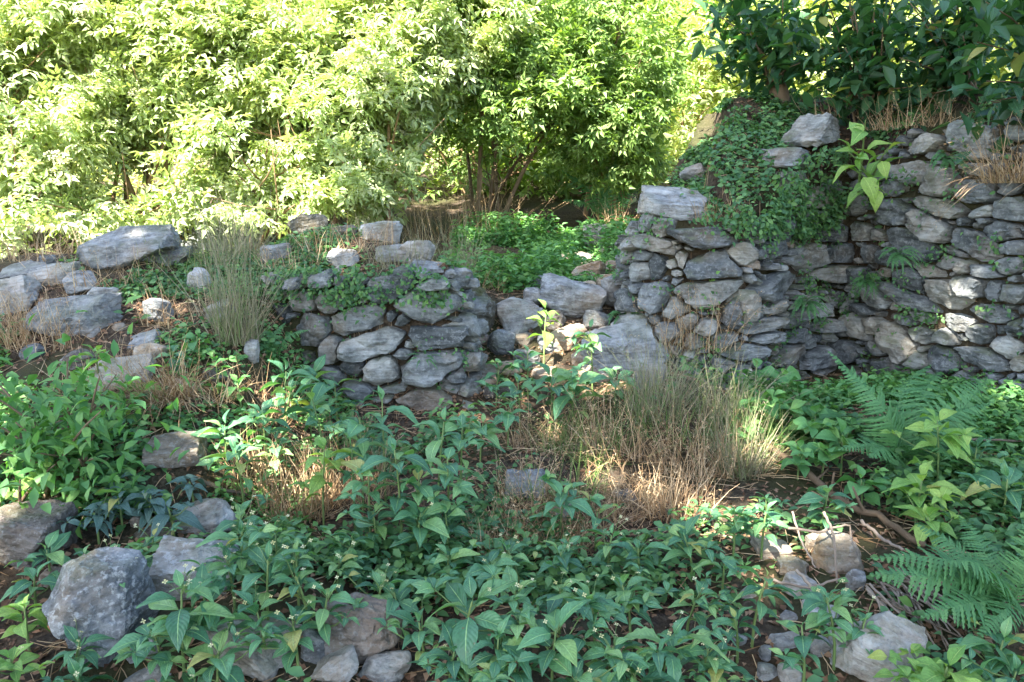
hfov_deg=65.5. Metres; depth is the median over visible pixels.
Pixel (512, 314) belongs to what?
rock
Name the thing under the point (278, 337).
fern
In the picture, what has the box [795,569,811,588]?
twig
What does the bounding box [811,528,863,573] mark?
rock
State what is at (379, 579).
balsam plant
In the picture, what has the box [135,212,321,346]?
grass tuft
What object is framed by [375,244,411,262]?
rock
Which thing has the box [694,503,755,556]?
balsam plant
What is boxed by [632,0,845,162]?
tree
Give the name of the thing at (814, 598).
balsam plant
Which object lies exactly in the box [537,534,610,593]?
balsam plant
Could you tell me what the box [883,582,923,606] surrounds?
dry stalk
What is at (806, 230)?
wall growth
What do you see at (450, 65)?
elder bush
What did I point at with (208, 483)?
stick
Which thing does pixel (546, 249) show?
nettle patch
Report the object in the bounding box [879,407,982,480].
balsam plant
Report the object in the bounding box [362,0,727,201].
elder bush
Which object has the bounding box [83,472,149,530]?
herb plant
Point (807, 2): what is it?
tree
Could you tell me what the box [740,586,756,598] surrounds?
rock
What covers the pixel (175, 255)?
rock
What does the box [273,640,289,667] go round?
rock
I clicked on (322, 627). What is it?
balsam plant
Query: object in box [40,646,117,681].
balsam plant
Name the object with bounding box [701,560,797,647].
balsam plant
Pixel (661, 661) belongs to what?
nettle plant
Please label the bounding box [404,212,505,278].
grass tuft
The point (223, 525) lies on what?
balsam plant
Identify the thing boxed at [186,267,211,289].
rock
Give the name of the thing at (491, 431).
balsam plant
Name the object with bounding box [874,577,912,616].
dry stalk
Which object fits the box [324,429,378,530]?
balsam plant
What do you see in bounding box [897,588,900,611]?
dry stalk
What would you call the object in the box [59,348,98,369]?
rock
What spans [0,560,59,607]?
balsam plant
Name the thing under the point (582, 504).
balsam plant
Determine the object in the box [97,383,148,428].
balsam plant
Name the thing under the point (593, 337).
balsam plant
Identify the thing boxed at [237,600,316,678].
balsam plant
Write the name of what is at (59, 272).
rock
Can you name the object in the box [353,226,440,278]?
grass tuft
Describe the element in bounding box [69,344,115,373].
balsam plant
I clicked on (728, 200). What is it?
grass tuft
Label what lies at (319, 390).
balsam plant
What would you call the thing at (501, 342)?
rock
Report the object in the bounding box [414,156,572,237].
grass tuft
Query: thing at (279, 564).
balsam plant
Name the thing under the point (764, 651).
rock
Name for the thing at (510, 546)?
balsam plant
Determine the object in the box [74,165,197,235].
grass tuft
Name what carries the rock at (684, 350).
on the ruined stone wall at (956, 292)
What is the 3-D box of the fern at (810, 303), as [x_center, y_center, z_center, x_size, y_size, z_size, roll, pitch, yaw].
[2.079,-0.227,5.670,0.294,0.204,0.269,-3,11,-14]
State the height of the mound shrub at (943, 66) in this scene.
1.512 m
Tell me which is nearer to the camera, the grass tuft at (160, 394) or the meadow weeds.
the grass tuft at (160, 394)
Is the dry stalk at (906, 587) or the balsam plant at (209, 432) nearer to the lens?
the dry stalk at (906, 587)
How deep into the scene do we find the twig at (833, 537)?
3.14 m
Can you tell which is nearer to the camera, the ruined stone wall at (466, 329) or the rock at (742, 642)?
the rock at (742, 642)
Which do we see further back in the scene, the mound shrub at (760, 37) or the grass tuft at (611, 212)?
the grass tuft at (611, 212)
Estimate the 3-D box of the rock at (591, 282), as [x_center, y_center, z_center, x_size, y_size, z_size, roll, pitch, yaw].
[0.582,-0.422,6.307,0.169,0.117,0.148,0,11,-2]
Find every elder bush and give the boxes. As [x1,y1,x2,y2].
[0,0,171,258]
[0,0,288,253]
[101,0,435,251]
[280,0,545,226]
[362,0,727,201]
[376,0,704,225]
[528,0,696,215]
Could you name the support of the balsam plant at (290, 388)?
on the ground at (572, 214)
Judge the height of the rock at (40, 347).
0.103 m
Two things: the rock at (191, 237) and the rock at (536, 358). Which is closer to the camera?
the rock at (536, 358)
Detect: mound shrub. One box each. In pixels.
[675,0,836,111]
[780,0,936,137]
[859,0,1011,131]
[917,0,1023,164]
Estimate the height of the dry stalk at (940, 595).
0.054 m
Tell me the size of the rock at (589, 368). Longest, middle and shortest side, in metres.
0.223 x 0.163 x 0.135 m
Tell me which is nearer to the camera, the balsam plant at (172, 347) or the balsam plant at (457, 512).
the balsam plant at (457, 512)
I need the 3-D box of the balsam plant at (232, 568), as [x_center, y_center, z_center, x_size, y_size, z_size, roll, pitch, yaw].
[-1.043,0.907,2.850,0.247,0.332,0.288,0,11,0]
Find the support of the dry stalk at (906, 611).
on the ground at (572, 214)
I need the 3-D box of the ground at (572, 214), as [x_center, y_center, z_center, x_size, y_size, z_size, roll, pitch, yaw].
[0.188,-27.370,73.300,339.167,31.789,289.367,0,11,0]
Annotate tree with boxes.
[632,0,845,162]
[732,0,1008,97]
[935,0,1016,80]
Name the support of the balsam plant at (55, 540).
on the ground at (572, 214)
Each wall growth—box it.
[261,258,475,323]
[277,263,485,390]
[611,136,1023,392]
[706,142,856,257]
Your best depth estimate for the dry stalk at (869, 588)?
3.04 m
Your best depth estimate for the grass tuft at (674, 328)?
5.46 m
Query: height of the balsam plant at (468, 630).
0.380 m
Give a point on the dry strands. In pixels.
(502, 483)
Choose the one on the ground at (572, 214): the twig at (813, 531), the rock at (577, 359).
the rock at (577, 359)
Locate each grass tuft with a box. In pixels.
[0,214,97,265]
[0,282,58,343]
[0,285,102,356]
[3,236,187,295]
[27,163,143,243]
[29,328,180,413]
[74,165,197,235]
[83,329,234,436]
[112,225,249,277]
[117,268,241,338]
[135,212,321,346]
[137,175,302,268]
[141,352,268,419]
[193,409,294,517]
[222,353,322,470]
[227,427,376,535]
[243,230,338,269]
[253,409,437,519]
[284,210,410,263]
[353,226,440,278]
[383,158,500,243]
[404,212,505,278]
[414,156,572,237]
[450,496,548,576]
[457,442,601,548]
[459,259,508,296]
[459,380,635,479]
[470,423,642,524]
[485,492,615,571]
[515,375,683,473]
[523,460,645,555]
[531,372,711,491]
[574,319,747,480]
[575,192,639,223]
[581,446,698,540]
[595,359,779,488]
[607,448,754,539]
[611,396,788,497]
[618,171,671,202]
[623,294,710,356]
[636,285,785,352]
[641,336,819,444]
[660,387,839,487]
[664,368,840,474]
[687,193,753,226]
[792,83,914,122]
[848,83,984,133]
[909,88,1023,227]
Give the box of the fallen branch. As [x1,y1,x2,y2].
[768,445,925,547]
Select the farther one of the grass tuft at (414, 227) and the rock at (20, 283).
the grass tuft at (414, 227)
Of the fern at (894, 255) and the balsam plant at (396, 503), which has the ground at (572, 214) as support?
the balsam plant at (396, 503)
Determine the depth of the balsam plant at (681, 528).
3.20 m
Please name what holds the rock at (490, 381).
on the ground at (572, 214)
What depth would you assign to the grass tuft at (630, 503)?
3.88 m
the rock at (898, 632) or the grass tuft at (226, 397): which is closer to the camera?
the rock at (898, 632)
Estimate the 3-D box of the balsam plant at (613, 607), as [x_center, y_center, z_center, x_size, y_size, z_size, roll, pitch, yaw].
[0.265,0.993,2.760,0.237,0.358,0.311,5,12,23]
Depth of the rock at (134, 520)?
3.57 m
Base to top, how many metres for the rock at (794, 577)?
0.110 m
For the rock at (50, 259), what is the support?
on the ground at (572, 214)
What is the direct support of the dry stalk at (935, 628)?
on the ground at (572, 214)
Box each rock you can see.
[0,260,46,278]
[0,275,42,314]
[0,499,77,569]
[18,343,47,359]
[23,293,122,337]
[27,261,80,285]
[35,254,65,263]
[38,566,61,587]
[42,546,158,666]
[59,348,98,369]
[62,270,96,293]
[76,224,181,268]
[86,353,155,391]
[87,287,123,304]
[112,323,127,330]
[123,664,170,681]
[126,635,160,663]
[127,329,161,348]
[129,516,139,526]
[133,343,168,358]
[133,520,177,542]
[141,430,208,467]
[142,298,173,321]
[148,245,193,265]
[149,535,239,600]
[173,378,197,396]
[177,498,236,536]
[180,228,240,252]
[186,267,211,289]
[201,368,230,382]
[203,302,238,322]
[206,615,306,681]
[238,228,276,247]
[244,339,259,363]
[259,243,291,262]
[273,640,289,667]
[287,213,327,234]
[301,628,324,663]
[310,644,358,681]
[320,592,402,663]
[326,248,359,266]
[332,225,358,237]
[357,650,411,681]
[358,221,402,243]
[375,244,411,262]
[399,240,435,259]
[412,259,444,274]
[439,383,454,390]
[471,286,496,331]
[479,334,488,344]
[479,375,499,386]
[481,364,501,375]
[482,384,509,399]
[487,329,515,354]
[496,297,540,333]
[497,360,522,374]
[504,469,545,497]
[513,349,540,367]
[515,332,533,346]
[523,287,539,304]
[531,275,542,285]
[531,366,554,381]
[537,334,560,353]
[538,273,606,316]
[538,307,543,316]
[538,309,565,330]
[551,323,587,350]
[551,504,573,520]
[560,251,591,263]
[571,260,605,280]
[571,350,583,367]
[577,365,609,383]
[580,318,664,370]
[582,310,612,329]
[583,223,609,247]
[583,280,595,284]
[593,274,611,285]
[601,272,621,306]
[605,260,616,272]
[613,488,635,501]
[633,363,667,389]
[637,185,706,221]
[657,343,668,361]
[678,348,699,362]
[679,163,707,180]
[732,633,746,645]
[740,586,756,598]
[750,536,793,558]
[757,662,777,680]
[758,644,771,661]
[768,631,799,650]
[775,555,808,574]
[777,663,801,681]
[779,610,797,620]
[780,571,816,596]
[805,533,818,549]
[809,605,839,624]
[809,635,832,656]
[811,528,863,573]
[828,611,927,681]
[845,569,865,590]
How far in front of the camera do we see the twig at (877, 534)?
3.33 m
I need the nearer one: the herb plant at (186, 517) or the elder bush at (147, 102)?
the herb plant at (186, 517)
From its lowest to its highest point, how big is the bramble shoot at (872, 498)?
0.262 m
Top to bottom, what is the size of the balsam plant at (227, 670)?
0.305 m
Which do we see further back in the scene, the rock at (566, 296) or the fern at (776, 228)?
the rock at (566, 296)
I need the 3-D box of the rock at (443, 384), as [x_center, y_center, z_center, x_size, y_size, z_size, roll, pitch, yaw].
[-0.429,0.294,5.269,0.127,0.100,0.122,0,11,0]
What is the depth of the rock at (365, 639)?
2.80 m
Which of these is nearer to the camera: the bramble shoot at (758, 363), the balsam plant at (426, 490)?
the balsam plant at (426, 490)
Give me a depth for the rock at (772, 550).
3.31 m
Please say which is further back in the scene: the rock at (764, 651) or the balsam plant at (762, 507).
the balsam plant at (762, 507)
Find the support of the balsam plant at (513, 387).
on the ground at (572, 214)
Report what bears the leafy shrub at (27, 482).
on the ground at (572, 214)
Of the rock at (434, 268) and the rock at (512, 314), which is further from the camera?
the rock at (512, 314)
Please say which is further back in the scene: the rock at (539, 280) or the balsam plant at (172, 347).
the rock at (539, 280)
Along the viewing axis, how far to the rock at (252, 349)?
4.76 m
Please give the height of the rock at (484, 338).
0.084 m
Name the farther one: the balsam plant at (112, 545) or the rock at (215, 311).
the rock at (215, 311)
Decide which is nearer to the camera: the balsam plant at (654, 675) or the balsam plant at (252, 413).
the balsam plant at (654, 675)
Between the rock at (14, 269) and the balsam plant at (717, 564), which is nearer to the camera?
the balsam plant at (717, 564)
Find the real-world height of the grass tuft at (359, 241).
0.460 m
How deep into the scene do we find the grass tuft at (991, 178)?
4.84 m
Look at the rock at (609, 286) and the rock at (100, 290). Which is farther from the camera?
the rock at (609, 286)
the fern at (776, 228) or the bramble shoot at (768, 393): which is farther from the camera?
the fern at (776, 228)
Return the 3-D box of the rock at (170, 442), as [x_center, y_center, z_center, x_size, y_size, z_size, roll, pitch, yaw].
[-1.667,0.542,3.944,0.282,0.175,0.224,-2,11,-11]
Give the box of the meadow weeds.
[16,59,1012,252]
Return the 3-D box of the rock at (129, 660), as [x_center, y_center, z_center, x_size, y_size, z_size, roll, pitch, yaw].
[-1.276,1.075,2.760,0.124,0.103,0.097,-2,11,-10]
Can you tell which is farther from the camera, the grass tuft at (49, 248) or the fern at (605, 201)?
the fern at (605, 201)
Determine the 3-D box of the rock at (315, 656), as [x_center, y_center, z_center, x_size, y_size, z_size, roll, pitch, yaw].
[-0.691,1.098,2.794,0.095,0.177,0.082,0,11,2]
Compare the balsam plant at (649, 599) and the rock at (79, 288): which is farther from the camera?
the rock at (79, 288)
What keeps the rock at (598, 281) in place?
on the ground at (572, 214)
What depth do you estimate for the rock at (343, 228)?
5.75 m
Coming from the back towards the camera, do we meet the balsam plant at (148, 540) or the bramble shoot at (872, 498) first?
the bramble shoot at (872, 498)
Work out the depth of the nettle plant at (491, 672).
2.47 m
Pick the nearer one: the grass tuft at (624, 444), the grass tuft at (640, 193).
the grass tuft at (624, 444)
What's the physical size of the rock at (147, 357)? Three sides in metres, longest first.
0.382 x 0.288 x 0.185 m
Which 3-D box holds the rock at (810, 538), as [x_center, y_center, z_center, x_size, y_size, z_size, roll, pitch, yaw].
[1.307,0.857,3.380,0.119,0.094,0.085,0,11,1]
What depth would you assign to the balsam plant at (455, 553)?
3.20 m
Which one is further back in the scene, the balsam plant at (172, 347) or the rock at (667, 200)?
the rock at (667, 200)
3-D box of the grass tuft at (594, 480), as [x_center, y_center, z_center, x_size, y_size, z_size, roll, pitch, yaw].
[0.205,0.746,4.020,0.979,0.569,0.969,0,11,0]
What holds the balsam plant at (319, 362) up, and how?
on the ground at (572, 214)
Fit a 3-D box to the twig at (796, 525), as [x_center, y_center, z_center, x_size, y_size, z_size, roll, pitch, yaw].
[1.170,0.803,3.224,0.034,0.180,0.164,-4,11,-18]
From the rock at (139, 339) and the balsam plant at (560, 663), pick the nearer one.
the balsam plant at (560, 663)
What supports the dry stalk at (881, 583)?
on the ground at (572, 214)
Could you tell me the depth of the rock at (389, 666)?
2.75 m
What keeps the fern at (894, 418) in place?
on the ground at (572, 214)
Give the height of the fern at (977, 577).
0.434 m
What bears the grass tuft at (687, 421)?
on the ground at (572, 214)
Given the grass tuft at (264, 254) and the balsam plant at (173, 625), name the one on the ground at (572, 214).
the balsam plant at (173, 625)
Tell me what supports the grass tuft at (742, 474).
on the ground at (572, 214)
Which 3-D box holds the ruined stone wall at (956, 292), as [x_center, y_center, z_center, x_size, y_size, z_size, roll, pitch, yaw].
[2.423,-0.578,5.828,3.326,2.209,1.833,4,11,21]
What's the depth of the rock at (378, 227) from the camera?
5.65 m
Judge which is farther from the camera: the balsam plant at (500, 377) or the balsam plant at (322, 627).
the balsam plant at (500, 377)
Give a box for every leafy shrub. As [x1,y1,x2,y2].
[0,296,190,555]
[0,456,59,508]
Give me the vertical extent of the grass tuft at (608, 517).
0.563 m
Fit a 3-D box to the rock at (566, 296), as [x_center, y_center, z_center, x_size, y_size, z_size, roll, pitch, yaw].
[0.457,-0.313,6.070,0.511,0.354,0.392,9,12,6]
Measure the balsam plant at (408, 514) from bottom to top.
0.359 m
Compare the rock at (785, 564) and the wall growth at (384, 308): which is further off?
the wall growth at (384, 308)
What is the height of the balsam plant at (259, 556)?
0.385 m
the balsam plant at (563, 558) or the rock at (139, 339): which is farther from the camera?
the rock at (139, 339)
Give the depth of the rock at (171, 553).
3.06 m
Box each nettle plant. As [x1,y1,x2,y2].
[464,613,541,681]
[469,636,574,681]
[614,611,736,681]
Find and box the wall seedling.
[832,119,904,212]
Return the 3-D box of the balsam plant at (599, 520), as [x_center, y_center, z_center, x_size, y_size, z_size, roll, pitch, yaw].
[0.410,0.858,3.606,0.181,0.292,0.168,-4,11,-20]
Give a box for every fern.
[261,322,307,358]
[408,350,437,369]
[563,158,640,222]
[607,310,642,325]
[751,214,792,242]
[787,295,830,323]
[828,351,993,470]
[849,276,881,300]
[869,516,1023,642]
[878,246,924,276]
[929,150,972,180]
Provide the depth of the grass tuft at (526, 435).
4.54 m
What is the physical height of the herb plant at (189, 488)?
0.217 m
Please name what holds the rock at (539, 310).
on the ground at (572, 214)
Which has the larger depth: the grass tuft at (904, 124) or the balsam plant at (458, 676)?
the grass tuft at (904, 124)
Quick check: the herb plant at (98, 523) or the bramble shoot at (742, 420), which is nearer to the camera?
the herb plant at (98, 523)
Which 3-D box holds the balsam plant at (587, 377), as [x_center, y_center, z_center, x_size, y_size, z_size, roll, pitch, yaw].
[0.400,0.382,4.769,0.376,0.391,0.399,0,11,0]
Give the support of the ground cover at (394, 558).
on the ground at (572, 214)
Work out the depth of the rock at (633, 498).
3.99 m
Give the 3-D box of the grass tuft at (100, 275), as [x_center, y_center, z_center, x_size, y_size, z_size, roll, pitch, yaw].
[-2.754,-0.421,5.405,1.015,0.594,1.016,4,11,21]
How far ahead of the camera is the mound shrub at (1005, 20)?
4.78 m
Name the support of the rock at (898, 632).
on the ground at (572, 214)
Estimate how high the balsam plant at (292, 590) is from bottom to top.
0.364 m
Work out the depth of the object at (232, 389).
4.43 m
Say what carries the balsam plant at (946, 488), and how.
on the ground at (572, 214)
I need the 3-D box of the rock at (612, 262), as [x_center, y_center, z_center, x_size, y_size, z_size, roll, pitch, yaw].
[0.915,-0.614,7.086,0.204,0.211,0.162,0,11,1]
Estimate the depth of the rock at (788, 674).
2.67 m
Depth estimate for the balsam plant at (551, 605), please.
2.85 m
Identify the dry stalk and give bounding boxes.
[865,585,890,611]
[866,583,890,590]
[866,588,888,610]
[869,583,899,613]
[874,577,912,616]
[877,595,926,618]
[880,581,897,609]
[880,598,959,636]
[881,587,905,610]
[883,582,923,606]
[889,587,934,643]
[897,581,930,607]
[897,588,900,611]
[898,588,927,635]
[899,568,941,596]
[907,588,923,625]
[910,599,948,646]
[913,585,950,630]
[914,582,962,625]
[917,588,963,637]
[923,588,947,650]
[924,586,962,624]
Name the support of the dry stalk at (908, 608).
on the ground at (572, 214)
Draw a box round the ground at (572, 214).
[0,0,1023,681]
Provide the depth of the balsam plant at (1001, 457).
3.80 m
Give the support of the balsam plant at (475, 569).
on the ground at (572, 214)
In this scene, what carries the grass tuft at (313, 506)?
on the ground at (572, 214)
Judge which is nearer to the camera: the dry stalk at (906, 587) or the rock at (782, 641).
the rock at (782, 641)
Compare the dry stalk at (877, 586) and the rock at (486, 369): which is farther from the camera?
the rock at (486, 369)
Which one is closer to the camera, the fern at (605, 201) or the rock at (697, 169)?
the rock at (697, 169)
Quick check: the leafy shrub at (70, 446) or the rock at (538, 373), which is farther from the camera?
the rock at (538, 373)
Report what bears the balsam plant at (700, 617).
on the ground at (572, 214)
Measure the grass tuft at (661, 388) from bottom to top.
0.779 m
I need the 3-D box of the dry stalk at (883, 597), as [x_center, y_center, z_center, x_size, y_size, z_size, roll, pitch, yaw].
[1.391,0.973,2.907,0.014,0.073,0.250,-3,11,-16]
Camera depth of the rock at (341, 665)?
2.69 m
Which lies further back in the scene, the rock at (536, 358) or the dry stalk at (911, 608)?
the rock at (536, 358)
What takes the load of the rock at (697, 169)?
on the ground at (572, 214)
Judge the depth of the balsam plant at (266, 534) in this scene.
3.08 m
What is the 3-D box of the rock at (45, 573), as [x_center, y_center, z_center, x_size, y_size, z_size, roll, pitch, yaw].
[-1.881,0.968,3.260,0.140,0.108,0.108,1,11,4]
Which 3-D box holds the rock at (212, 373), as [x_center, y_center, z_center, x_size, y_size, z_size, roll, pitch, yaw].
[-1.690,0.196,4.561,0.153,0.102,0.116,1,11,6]
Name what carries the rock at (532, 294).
on the ground at (572, 214)
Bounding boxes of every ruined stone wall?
[261,262,488,410]
[611,112,1023,397]
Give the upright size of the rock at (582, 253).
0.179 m
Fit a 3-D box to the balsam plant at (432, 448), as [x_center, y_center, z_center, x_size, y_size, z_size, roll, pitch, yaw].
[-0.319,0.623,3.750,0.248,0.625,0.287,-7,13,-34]
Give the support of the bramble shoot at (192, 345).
on the ground at (572, 214)
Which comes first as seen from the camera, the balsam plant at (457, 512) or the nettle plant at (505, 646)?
the nettle plant at (505, 646)
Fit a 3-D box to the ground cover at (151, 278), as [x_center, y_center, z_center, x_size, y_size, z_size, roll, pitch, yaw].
[-1.470,-0.600,5.758,2.338,0.512,1.386,0,11,0]
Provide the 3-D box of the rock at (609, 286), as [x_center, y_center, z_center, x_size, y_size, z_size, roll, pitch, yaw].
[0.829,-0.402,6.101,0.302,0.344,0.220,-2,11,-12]
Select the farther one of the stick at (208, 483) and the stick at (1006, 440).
the stick at (1006, 440)
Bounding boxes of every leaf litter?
[230,95,1005,410]
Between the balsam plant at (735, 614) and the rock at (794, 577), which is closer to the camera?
the balsam plant at (735, 614)
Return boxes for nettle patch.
[434,207,641,292]
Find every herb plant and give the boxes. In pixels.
[56,486,121,543]
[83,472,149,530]
[128,488,173,531]
[129,498,205,545]
[165,474,206,502]
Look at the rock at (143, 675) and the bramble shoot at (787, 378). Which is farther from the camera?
the bramble shoot at (787, 378)
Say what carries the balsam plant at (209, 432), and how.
on the ground at (572, 214)
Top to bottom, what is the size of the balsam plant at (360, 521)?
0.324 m
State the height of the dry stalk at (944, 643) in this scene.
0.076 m
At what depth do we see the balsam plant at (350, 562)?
3.08 m
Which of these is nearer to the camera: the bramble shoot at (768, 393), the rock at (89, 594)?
the rock at (89, 594)
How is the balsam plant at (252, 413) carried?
on the ground at (572, 214)
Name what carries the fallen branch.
on the ground at (572, 214)
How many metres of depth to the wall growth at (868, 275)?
5.58 m
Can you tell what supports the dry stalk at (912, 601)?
on the ground at (572, 214)
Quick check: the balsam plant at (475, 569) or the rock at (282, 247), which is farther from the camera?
the rock at (282, 247)
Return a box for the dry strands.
[0,117,1022,681]
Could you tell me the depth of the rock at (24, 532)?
3.31 m
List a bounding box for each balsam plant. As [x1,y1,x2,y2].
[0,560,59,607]
[0,594,49,650]
[0,643,54,681]
[4,530,70,578]
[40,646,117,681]
[47,620,114,681]
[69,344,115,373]
[74,534,153,558]
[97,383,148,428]
[104,615,217,675]
[112,379,161,413]
[134,521,182,562]
[135,559,234,681]
[145,657,215,681]
[150,622,288,681]
[155,345,196,377]
[166,562,235,649]
[190,409,265,478]
[191,543,260,612]
[196,436,268,501]
[196,510,278,581]
[213,491,274,540]
[216,579,289,649]
[227,540,306,619]
[233,399,296,477]
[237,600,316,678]
[245,431,302,491]
[247,513,317,586]
[256,357,319,437]
[260,382,345,478]
[263,378,319,464]
[268,557,325,621]
[269,535,320,605]
[288,354,339,438]
[288,437,362,524]
[293,364,376,449]
[299,575,359,645]
[322,530,377,560]
[323,541,368,592]
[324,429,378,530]
[330,410,393,511]
[336,501,397,555]
[339,454,401,531]
[340,563,411,609]
[342,385,419,500]
[353,436,432,544]
[371,591,443,669]
[372,574,420,640]
[387,461,450,527]
[389,499,460,555]
[407,621,478,681]
[411,565,537,664]
[412,406,478,500]
[418,500,471,547]
[424,447,477,538]
[424,539,484,583]
[430,668,478,681]
[440,410,491,503]
[456,413,505,461]
[464,550,519,596]
[468,394,527,445]
[475,373,539,429]
[480,358,525,405]
[489,564,543,637]
[494,533,545,585]
[505,587,610,679]
[508,345,543,397]
[526,299,561,363]
[529,361,586,431]
[529,468,603,538]
[534,572,583,635]
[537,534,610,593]
[546,574,629,659]
[548,649,648,681]
[549,371,604,429]
[563,318,611,390]
[573,623,673,681]
[581,515,636,568]
[583,503,623,550]
[589,366,637,406]
[602,613,676,681]
[603,563,662,632]
[609,532,670,590]
[652,576,737,631]
[656,514,725,581]
[677,629,744,681]
[679,639,756,681]
[693,552,738,594]
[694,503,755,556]
[699,599,760,662]
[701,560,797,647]
[726,501,788,559]
[751,492,789,531]
[769,612,830,681]
[794,579,857,670]
[795,483,857,530]
[833,596,884,653]
[867,649,953,681]
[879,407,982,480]
[881,456,966,524]
[886,643,989,681]
[887,487,968,549]
[931,657,1006,681]
[942,434,1023,473]
[946,607,1023,676]
[948,633,1023,681]
[955,459,1023,525]
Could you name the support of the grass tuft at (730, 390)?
on the ground at (572, 214)
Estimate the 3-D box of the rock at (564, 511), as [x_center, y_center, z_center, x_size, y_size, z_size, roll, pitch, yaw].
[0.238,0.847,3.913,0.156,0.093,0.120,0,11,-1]
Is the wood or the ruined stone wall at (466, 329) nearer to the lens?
the ruined stone wall at (466, 329)
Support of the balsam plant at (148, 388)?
on the ground at (572, 214)
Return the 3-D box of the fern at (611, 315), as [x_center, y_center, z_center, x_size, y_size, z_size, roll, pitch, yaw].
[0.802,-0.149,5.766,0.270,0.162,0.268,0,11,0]
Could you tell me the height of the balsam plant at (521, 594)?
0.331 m
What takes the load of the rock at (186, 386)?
on the ground at (572, 214)
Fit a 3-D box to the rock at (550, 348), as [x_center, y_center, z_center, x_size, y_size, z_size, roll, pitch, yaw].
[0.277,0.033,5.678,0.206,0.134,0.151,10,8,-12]
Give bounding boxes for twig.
[773,578,839,588]
[788,524,852,540]
[791,511,815,567]
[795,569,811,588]
[822,511,837,582]
[860,519,903,550]
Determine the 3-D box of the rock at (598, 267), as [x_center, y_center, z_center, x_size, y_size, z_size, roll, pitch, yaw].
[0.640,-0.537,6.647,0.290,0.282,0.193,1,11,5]
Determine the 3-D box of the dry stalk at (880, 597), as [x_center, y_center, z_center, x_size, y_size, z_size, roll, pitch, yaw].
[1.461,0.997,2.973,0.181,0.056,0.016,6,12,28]
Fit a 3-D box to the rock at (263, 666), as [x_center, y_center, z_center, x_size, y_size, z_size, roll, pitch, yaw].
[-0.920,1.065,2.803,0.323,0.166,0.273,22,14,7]
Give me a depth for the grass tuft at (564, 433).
4.40 m
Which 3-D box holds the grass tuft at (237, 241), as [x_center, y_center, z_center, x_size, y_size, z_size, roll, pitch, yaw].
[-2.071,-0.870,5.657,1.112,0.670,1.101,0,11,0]
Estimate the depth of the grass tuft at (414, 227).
8.71 m
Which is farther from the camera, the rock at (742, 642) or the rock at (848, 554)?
the rock at (848, 554)
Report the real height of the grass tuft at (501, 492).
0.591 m
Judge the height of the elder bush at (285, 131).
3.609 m
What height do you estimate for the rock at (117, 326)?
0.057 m
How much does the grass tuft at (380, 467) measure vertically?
0.509 m
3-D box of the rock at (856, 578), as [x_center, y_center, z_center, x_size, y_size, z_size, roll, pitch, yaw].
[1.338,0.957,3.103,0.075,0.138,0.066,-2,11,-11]
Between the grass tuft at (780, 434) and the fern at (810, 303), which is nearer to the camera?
the grass tuft at (780, 434)
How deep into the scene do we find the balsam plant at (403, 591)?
2.93 m
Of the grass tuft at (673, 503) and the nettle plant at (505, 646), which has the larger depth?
the grass tuft at (673, 503)
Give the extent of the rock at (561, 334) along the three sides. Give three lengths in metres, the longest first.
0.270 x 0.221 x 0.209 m
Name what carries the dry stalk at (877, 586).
on the ground at (572, 214)
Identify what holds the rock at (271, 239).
on the ground at (572, 214)
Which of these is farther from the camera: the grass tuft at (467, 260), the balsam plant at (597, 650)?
the grass tuft at (467, 260)
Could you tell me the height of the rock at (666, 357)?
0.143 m
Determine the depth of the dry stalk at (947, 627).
2.88 m
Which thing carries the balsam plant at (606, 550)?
on the ground at (572, 214)
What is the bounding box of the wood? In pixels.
[0,0,995,155]
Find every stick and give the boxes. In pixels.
[197,477,248,496]
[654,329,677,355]
[972,438,1021,441]
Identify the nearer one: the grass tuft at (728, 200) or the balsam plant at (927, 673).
the balsam plant at (927, 673)
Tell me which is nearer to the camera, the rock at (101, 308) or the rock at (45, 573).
the rock at (45, 573)
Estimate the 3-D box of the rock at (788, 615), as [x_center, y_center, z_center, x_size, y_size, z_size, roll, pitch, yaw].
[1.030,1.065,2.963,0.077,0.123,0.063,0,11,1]
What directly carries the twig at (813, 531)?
on the rock at (848, 554)
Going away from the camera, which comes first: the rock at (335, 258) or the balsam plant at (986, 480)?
the balsam plant at (986, 480)
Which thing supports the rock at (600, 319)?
on the ground at (572, 214)
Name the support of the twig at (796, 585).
on the rock at (794, 577)
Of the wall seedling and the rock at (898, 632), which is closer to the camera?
the rock at (898, 632)
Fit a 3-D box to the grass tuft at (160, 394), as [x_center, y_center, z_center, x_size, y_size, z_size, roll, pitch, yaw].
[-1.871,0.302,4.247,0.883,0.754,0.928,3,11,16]
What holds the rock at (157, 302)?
on the ground at (572, 214)
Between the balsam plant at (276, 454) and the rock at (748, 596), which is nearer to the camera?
the rock at (748, 596)
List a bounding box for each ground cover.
[0,242,367,538]
[0,308,1023,681]
[114,222,464,302]
[666,74,1011,246]
[699,154,1023,529]
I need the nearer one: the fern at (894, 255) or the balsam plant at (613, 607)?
the balsam plant at (613, 607)
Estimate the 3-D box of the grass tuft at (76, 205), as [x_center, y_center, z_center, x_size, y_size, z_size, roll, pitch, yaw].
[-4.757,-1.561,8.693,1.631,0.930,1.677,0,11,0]
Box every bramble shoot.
[181,329,217,356]
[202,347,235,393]
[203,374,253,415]
[728,414,761,451]
[738,387,787,437]
[739,358,780,389]
[762,366,805,409]
[772,381,823,433]
[775,439,827,479]
[779,399,843,441]
[789,443,849,479]
[793,416,865,475]
[835,464,891,505]
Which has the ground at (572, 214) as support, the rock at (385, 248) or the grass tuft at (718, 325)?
the grass tuft at (718, 325)

